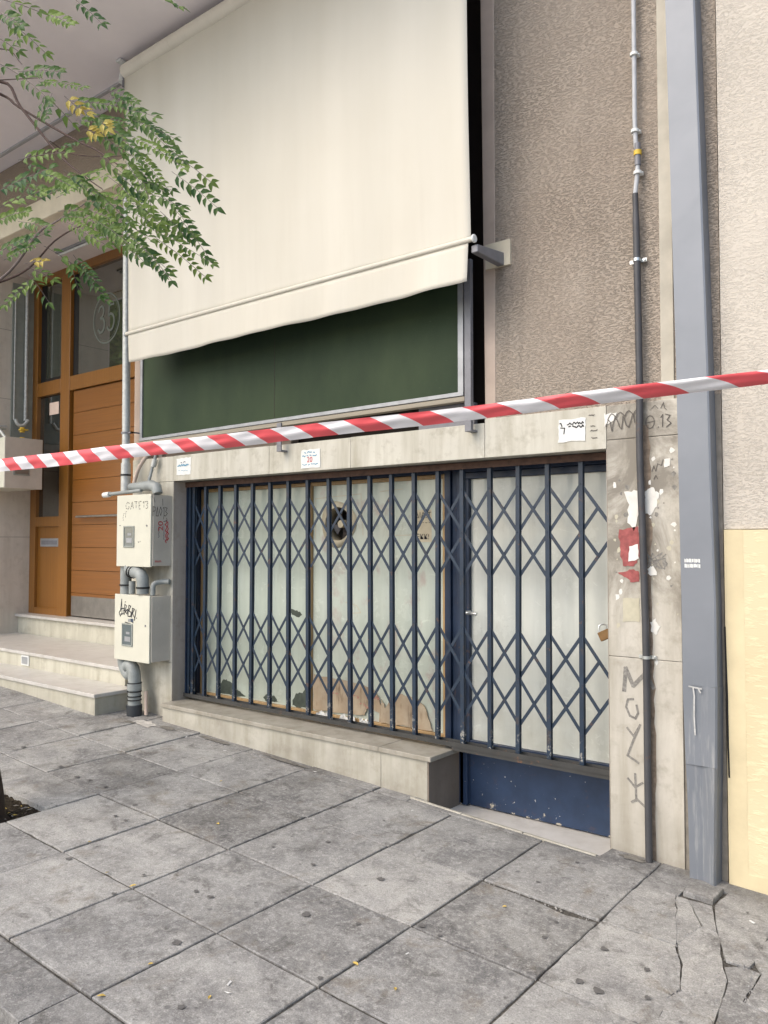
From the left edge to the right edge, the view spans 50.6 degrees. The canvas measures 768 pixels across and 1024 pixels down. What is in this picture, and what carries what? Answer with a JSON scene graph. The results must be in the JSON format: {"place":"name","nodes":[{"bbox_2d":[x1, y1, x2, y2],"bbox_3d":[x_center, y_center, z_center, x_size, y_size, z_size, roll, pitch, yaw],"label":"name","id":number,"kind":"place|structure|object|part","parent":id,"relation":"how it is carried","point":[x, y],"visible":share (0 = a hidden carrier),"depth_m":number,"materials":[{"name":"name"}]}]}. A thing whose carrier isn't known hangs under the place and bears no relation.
{"place":"outdoors","nodes":[
{"label":"outdoors","id":0,"kind":"place"},
{"bbox_2d":[0,686,767,1023],"bbox_3d":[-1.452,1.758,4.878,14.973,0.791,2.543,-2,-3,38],"label":"pavement","id":1,"kind":"structure","parent":0,"point":[76,924],"depth_m":3.68,"materials":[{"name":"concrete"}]},
{"bbox_2d":[4,794,40,820],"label":"soil","id":2,"kind":"structure","parent":1,"relation":"in","point":[10,802],"depth_m":4.78,"materials":[{"name":"brown soil"}]},
{"bbox_2d":[5,802,29,816],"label":"leaf litter","id":3,"kind":"object","parent":2,"relation":"on","point":[21,808],"visible":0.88,"depth_m":4.76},
{"bbox_2d":[0,0,225,822],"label":"street tree","id":4,"kind":"object","parent":2,"relation":"on","point":[112,231],"visible":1,"depth_m":3.62,"materials":[{"name":"green plant"}]},
{"bbox_2d":[0,613,127,715],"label":"entrance steps","id":5,"kind":"structure","parent":1,"relation":"on","point":[74,668],"depth_m":7.87,"materials":[{"name":"beige stone"}]},
{"bbox_2d":[21,655,29,665],"bbox_3d":[-3.624,1.498,8.205,0.150,0.100,0.016,-2,-3,38],"label":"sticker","id":6,"kind":"object","parent":5,"relation":"on","point":[25,659],"visible":1,"depth_m":8.19,"materials":[{"name":"white paper"}]},
{"bbox_2d":[144,691,147,714],"bbox_3d":[-1.990,1.597,6.797,0.029,0.196,0.070,1,-2,-22],"label":"plastic tube","id":7,"kind":"object","parent":1,"relation":"on","point":[145,702],"visible":1,"depth_m":6.79,"materials":[{"name":"paint"}]},
{"bbox_2d":[0,0,730,881],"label":"apartment building","id":8,"kind":"structure","parent":1,"relation":"on","point":[552,164],"depth_m":5.02,"materials":[{"name":"paint"}]},
{"bbox_2d":[0,281,33,438],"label":"riser pipe","id":9,"kind":"object","parent":8,"relation":"attached to","point":[22,365],"visible":0.82,"depth_m":10.07,"materials":[{"name":"grey metal"}]},
{"bbox_2d":[0,436,42,491],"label":"meter cabinet","id":10,"kind":"object","parent":8,"relation":"attached to","point":[22,479],"visible":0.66,"depth_m":9.29,"materials":[{"name":"grey"}]},
{"bbox_2d":[13,469,29,475],"bbox_3d":[-4.133,-0.487,9.277,0.010,0.140,0.190,-2,-3,38],"label":"window frame","id":11,"kind":"structure","parent":10,"relation":"in","point":[24,472],"depth_m":9.28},
{"bbox_3d":[-4.129,-0.556,9.309,0.019,0.580,0.446,-2,-3,38],"label":"door","id":12,"kind":"part","parent":10,"relation":"part of","materials":[{"name":"beige metal"}]},
{"bbox_2d":[28,246,134,620],"bbox_3d":[-3.475,-0.861,9.461,2.370,4.180,0.124,-2,-3,38],"label":"entrance door","id":13,"kind":"structure","parent":8,"relation":"in","point":[74,570],"depth_m":9.57,"materials":[{"name":"orange wood"}]},
{"bbox_2d":[55,228,121,255],"bbox_3d":[-3.202,-2.946,8.844,1.320,0.058,0.050,-2,-3,38],"label":"tube lamp","id":14,"kind":"object","parent":8,"relation":"attached to","point":[73,247],"visible":0.41,"depth_m":9.00,"materials":[{"name":"metal"}]},
{"bbox_2d":[120,177,139,490],"bbox_3d":[-2.189,-1.591,7.102,0.150,2.865,0.195,-2,-3,38],"label":"downpipe","id":15,"kind":"object","parent":8,"relation":"attached to","point":[125,474],"visible":0.63,"depth_m":7.03,"materials":[{"name":"grey metal"}]},
{"bbox_2d":[114,593,169,663],"bbox_3d":[-2.039,0.969,6.841,0.502,0.550,0.208,-2,-3,38],"label":"meter cabinet","id":16,"kind":"object","parent":8,"relation":"attached to","point":[142,628],"visible":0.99,"depth_m":6.72,"materials":[{"name":"grey metal"}]},
{"bbox_2d":[121,623,132,646],"bbox_3d":[-2.149,1.027,6.799,0.150,0.190,0.007,-2,-3,38],"label":"window frame","id":17,"kind":"structure","parent":16,"relation":"in","point":[127,629],"depth_m":6.80,"materials":[{"name":"grey"}]},
{"bbox_2d":[117,659,141,717],"bbox_3d":[-2.152,1.468,6.867,0.282,0.493,0.132,-2,-3,38],"label":"drain pipe","id":18,"kind":"object","parent":16,"relation":"attached to","point":[130,671],"visible":0.96,"depth_m":6.78,"materials":[{"name":"grey plastic"}]},
{"bbox_3d":[-2.098,0.966,6.776,0.491,0.550,0.016,-2,-3,38],"label":"door","id":19,"kind":"part","parent":16,"relation":"part of","materials":[{"name":"beige metal"}]},
{"bbox_2d":[119,565,170,594],"bbox_3d":[-2.044,0.575,6.813,0.540,0.275,0.192,-1,-2,31],"label":"drain elbow","id":20,"kind":"object","parent":16,"relation":"attached to","point":[127,584],"visible":0.93,"depth_m":6.74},
{"bbox_2d":[117,494,171,566],"bbox_3d":[-2.031,0.159,6.865,0.489,0.600,0.208,-2,-3,38],"label":"meter cabinet","id":21,"kind":"object","parent":8,"relation":"attached to","point":[143,530],"visible":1,"depth_m":6.75,"materials":[{"name":"grey metal"}]},
{"bbox_2d":[123,526,133,546],"bbox_3d":[-2.144,0.208,6.825,0.150,0.180,0.007,-2,-3,38],"label":"window frame","id":22,"kind":"structure","parent":21,"relation":"in","point":[128,531],"depth_m":6.83,"materials":[{"name":"grey plastic"}]},
{"bbox_2d":[102,480,162,497],"bbox_3d":[-2.133,-0.195,6.900,0.750,0.130,0.091,-2,-3,36],"label":"gas pipe","id":23,"kind":"object","parent":21,"relation":"on","point":[154,487],"visible":1,"depth_m":6.80,"materials":[{"name":"grey plastic"}]},
{"bbox_3d":[-2.090,0.157,6.799,0.478,0.600,0.016,-2,-3,38],"label":"door","id":24,"kind":"part","parent":21,"relation":"part of","materials":[{"name":"beige metal"}]},
{"bbox_2d":[132,455,157,482],"bbox_3d":[-2.037,-0.413,6.923,0.261,0.426,0.091,-1,-2,29],"label":"cable conduit","id":25,"kind":"object","parent":8,"relation":"attached to","point":[142,462],"visible":0.65,"depth_m":6.94,"materials":[{"name":"plastic"}]},
{"bbox_2d":[176,457,190,474],"bbox_3d":[-1.655,-0.377,6.713,0.192,0.147,0.004,-2,-3,38],"label":"paper notice","id":26,"kind":"object","parent":8,"relation":"attached to","point":[183,466],"visible":1,"depth_m":6.71,"materials":[{"name":"white paper"}]},
{"bbox_2d":[139,259,476,451],"bbox_3d":[-0.777,-2.058,6.034,3.382,3.240,0.075,-2,-3,38],"label":"window screen","id":27,"kind":"object","parent":8,"relation":"attached to","point":[413,352],"depth_m":5.71,"materials":[{"name":"green"}]},
{"bbox_2d":[160,698,459,808],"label":"marble sill","id":28,"kind":"structure","parent":8,"relation":"attached to","point":[427,771],"depth_m":5.50,"materials":[{"name":"beige stone"}]},
{"bbox_2d":[316,710,326,715],"bbox_3d":[-0.455,1.496,5.995,0.132,0.057,0.065,-2,-3,38],"label":"paper scrap","id":29,"kind":"object","parent":28,"relation":"on","point":[321,712],"visible":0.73,"depth_m":6.00,"materials":[{"name":"white paper"}]},
{"bbox_2d":[340,713,354,720],"bbox_3d":[-0.268,1.490,5.846,0.147,0.060,0.065,-2,-3,38],"label":"paper scrap","id":30,"kind":"object","parent":28,"relation":"on","point":[342,716],"visible":0.45,"depth_m":5.86,"materials":[{"name":"white paper"}]},
{"bbox_2d":[359,718,367,722],"bbox_3d":[-0.143,1.491,5.746,0.108,0.059,0.064,-2,-3,38],"label":"paper scrap","id":31,"kind":"object","parent":28,"relation":"on","point":[362,720],"visible":0.54,"depth_m":5.76,"materials":[{"name":"white paper"}]},
{"bbox_2d":[301,448,319,468],"bbox_3d":[-0.526,-0.382,5.815,0.194,0.138,0.003,-2,-3,38],"label":"paper notice","id":32,"kind":"object","parent":8,"relation":"attached to","point":[310,458],"visible":1,"depth_m":5.81,"materials":[{"name":"white paper"}]},
{"bbox_2d":[116,0,510,361],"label":"awning","id":33,"kind":"object","parent":8,"relation":"attached to","point":[325,143],"visible":0.9,"depth_m":5.47,"materials":[{"name":"beige fabric"}]},
{"bbox_2d":[313,674,380,714],"bbox_3d":[-0.277,1.350,5.924,0.662,0.270,0.008,-2,-3,38],"label":"cardboard sheet","id":34,"kind":"object","parent":8,"relation":"on","point":[340,702],"visible":0.6,"depth_m":5.95,"materials":[{"name":"brown cardboard"}]},
{"bbox_2d":[183,452,609,779],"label":"folding gate","id":35,"kind":"structure","parent":8,"relation":"attached to","point":[519,755],"depth_m":5.47,"materials":[{"name":"blue metal"}]},
{"bbox_2d":[597,623,607,640],"bbox_3d":[1.231,0.670,4.519,0.082,0.098,0.044,-2,-3,38],"label":"padlock","id":36,"kind":"object","parent":35,"relation":"hanging from","point":[603,635],"visible":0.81,"depth_m":4.51,"materials":[{"name":"gold metal"}]},
{"bbox_2d":[195,460,605,802],"bbox_3d":[0.020,0.808,5.942,3.794,2.185,0.460,-2,-3,38],"label":"shop window","id":37,"kind":"structure","parent":8,"relation":"in","point":[450,533],"depth_m":5.99,"materials":[{"name":"white glass"}]},
{"bbox_2d":[322,501,356,547],"bbox_3d":[-0.297,0.094,6.072,0.346,0.348,0.133,-2,-3,38],"label":"extractor fan","id":38,"kind":"object","parent":37,"relation":"in","point":[339,534],"visible":0.45,"depth_m":6.10},
{"bbox_2d":[379,694,432,730],"bbox_3d":[0.145,1.366,5.586,0.461,0.222,0.005,-2,-3,38],"label":"cardboard sheet","id":39,"kind":"object","parent":37,"relation":"attached to","point":[403,711],"visible":0.78,"depth_m":5.58,"materials":[{"name":"brown cardboard"}]},
{"bbox_2d":[417,510,431,541],"bbox_3d":[0.268,0.095,5.549,0.140,0.220,0.005,-2,-3,38],"label":"paper notice","id":40,"kind":"object","parent":37,"relation":"attached to","point":[424,531],"visible":0.71,"depth_m":5.54,"materials":[{"name":"beige paper"}]},
{"bbox_2d":[451,804,609,854],"bbox_3d":[0.810,1.906,4.806,1.200,0.067,0.470,-2,-3,38],"label":"threshold","id":41,"kind":"object","parent":8,"relation":"attached to","point":[597,844],"visible":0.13,"depth_m":4.79,"materials":[{"name":"grey stone"}]},
{"bbox_2d":[460,472,609,836],"bbox_3d":[0.939,0.821,4.947,1.117,2.096,0.151,-2,-3,38],"label":"shop door","id":42,"kind":"structure","parent":8,"relation":"in","point":[566,799],"depth_m":4.98,"materials":[{"name":"blue paint"}]},
{"bbox_2d":[558,417,585,442],"bbox_3d":[1.053,-0.460,4.561,0.172,0.134,0.003,-2,-3,38],"label":"paper notice","id":43,"kind":"object","parent":8,"relation":"attached to","point":[571,429],"visible":1,"depth_m":4.56,"materials":[{"name":"white paper"}]},
{"bbox_2d":[604,413,615,426],"bbox_3d":[1.232,-0.503,4.421,0.072,0.077,0.001,-2,-3,38],"label":"paper remnant","id":44,"kind":"object","parent":8,"relation":"attached to","point":[611,418],"visible":1,"depth_m":4.43,"materials":[{"name":"white paper"}]},
{"bbox_2d":[618,526,639,565],"bbox_3d":[1.308,0.184,4.335,0.118,0.213,0.001,-2,-3,38],"label":"torn poster","id":45,"kind":"object","parent":8,"relation":"attached to","point":[627,537],"visible":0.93,"depth_m":4.34,"materials":[{"name":"red paper"}]},
{"bbox_2d":[619,569,638,581],"bbox_3d":[1.303,0.339,4.333,0.119,0.070,0.001,-2,-3,38],"label":"torn poster","id":46,"kind":"object","parent":8,"relation":"attached to","point":[632,575],"visible":1,"depth_m":4.32,"materials":[{"name":"red paper"}]},
{"bbox_2d":[624,490,637,530],"bbox_3d":[1.321,-0.006,4.332,0.084,0.223,0.001,-2,-3,38],"label":"paper remnant","id":47,"kind":"object","parent":8,"relation":"attached to","point":[632,500],"visible":0.82,"depth_m":4.33,"materials":[{"name":"white paper"}]},
{"bbox_2d":[591,402,670,478],"bbox_3d":[1.311,-0.369,4.352,0.457,0.403,0.004,-2,-3,38],"label":"graffiti scrawl","id":48,"kind":"object","parent":8,"relation":"attached to","point":[623,416],"visible":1,"depth_m":4.34,"materials":[{"name":"paint"}]},
{"bbox_2d":[623,598,639,621],"bbox_3d":[1.313,0.520,4.318,0.094,0.132,0.001,-2,-3,38],"label":"paper remnant","id":49,"kind":"object","parent":8,"relation":"attached to","point":[631,609],"visible":1,"depth_m":4.32,"materials":[{"name":"beige paper"}]},
{"bbox_2d":[628,544,638,560],"bbox_3d":[1.325,0.217,4.317,0.059,0.093,0.001,-2,-3,38],"label":"sticker","id":50,"kind":"object","parent":8,"relation":"attached to","point":[633,552],"visible":1,"depth_m":4.32,"materials":[{"name":"white paper"}]},
{"bbox_2d":[622,666,655,807],"bbox_3d":[1.342,1.182,4.272,0.184,0.728,0.001,-2,-3,38],"label":"graffiti word","id":51,"kind":"object","parent":8,"relation":"attached to","point":[636,682],"visible":0.96,"depth_m":4.29,"materials":[{"name":"grey paint"}]},
{"bbox_2d":[630,0,656,862],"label":"wall conduit","id":52,"kind":"object","parent":8,"relation":"attached to","point":[645,655],"depth_m":4.26,"materials":[{"name":"grey metal"}]},
{"bbox_2d":[647,566,656,575],"bbox_3d":[1.402,0.306,4.256,0.053,0.053,0.001,-2,-3,38],"label":"paper remnant","id":53,"kind":"object","parent":8,"relation":"attached to","point":[651,570],"visible":1,"depth_m":4.25,"materials":[{"name":"white paper"}]},
{"bbox_2d":[645,487,659,514],"bbox_3d":[1.406,-0.057,4.266,0.083,0.148,0.001,-2,-3,38],"label":"paper remnant","id":54,"kind":"object","parent":8,"relation":"attached to","point":[651,495],"visible":1,"depth_m":4.27,"materials":[{"name":"white paper"}]},
{"bbox_2d":[650,618,659,634],"bbox_3d":[1.414,0.597,4.236,0.056,0.087,0.001,-2,-3,38],"label":"paper remnant","id":55,"kind":"object","parent":8,"relation":"attached to","point":[655,627],"visible":1,"depth_m":4.24,"materials":[{"name":"white paper"}]},
{"bbox_2d":[647,552,666,568],"bbox_3d":[1.423,0.254,4.242,0.105,0.090,0.001,-2,-3,38],"label":"graffiti scrawl","id":56,"kind":"object","parent":8,"relation":"attached to","point":[654,561],"visible":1,"depth_m":4.24,"materials":[{"name":"grey paint"}]},
{"bbox_2d":[664,458,669,466],"bbox_3d":[1.470,-0.256,4.222,0.034,0.047,0.001,-2,-3,38],"label":"sticker","id":57,"kind":"object","parent":8,"relation":"attached to","point":[667,462],"visible":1,"depth_m":4.22,"materials":[{"name":"white paper"}]},
{"bbox_2d":[665,0,722,885],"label":"downpipe casing","id":58,"kind":"object","parent":8,"relation":"attached to","point":[701,604],"visible":0.94,"depth_m":4.06,"materials":[{"name":"grey metal"}]},
{"bbox_2d":[22,746,748,1008],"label":"gum stains","id":59,"kind":"object","parent":1,"relation":"on","point":[578,980],"visible":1,"depth_m":3.41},
{"bbox_2d":[125,720,646,862],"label":"cement smears","id":60,"kind":"object","parent":1,"relation":"on","point":[147,724],"visible":1,"depth_m":6.10,"materials":[{"name":"grey concrete"}]},
{"bbox_2d":[410,796,596,855],"bbox_3d":[0.666,1.862,4.675,1.234,0.224,0.137,-2,-3,41],"label":"edging strip","id":61,"kind":"object","parent":1,"relation":"on","point":[516,830],"visible":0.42,"depth_m":4.58,"materials":[{"name":"beige stone"}]},
{"bbox_2d":[489,882,755,1017],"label":"pavement cracks","id":62,"kind":"object","parent":1,"relation":"on","point":[679,959],"visible":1,"depth_m":3.23,"materials":[{"name":"concrete"}]},
{"bbox_2d":[683,880,723,904],"bbox_3d":[1.514,1.808,3.863,0.150,0.039,0.155,-2,-3,38],"label":"concrete block","id":63,"kind":"object","parent":1,"relation":"on","point":[704,893],"visible":1,"depth_m":3.84,"materials":[{"name":"concrete"}]},
{"bbox_2d":[716,0,767,894],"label":"neighbour building","id":64,"kind":"structure","parent":1,"relation":"on","point":[742,65],"depth_m":3.99,"materials":[{"name":"beige paint"}]},
{"bbox_2d":[0,370,767,471],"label":"barrier tape","id":65,"kind":"object","parent":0,"point":[586,398],"visible":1,"depth_m":2.37,"materials":[{"name":"red plastic"}]},
{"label":"road","id":66,"kind":"structure","parent":0,"visible":0},
{"bbox_2d":[0,936,121,1023],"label":"kerb","id":67,"kind":"structure","parent":66,"relation":"on","point":[32,991],"depth_m":2.93,"materials":[{"name":"stone"}]}
]}

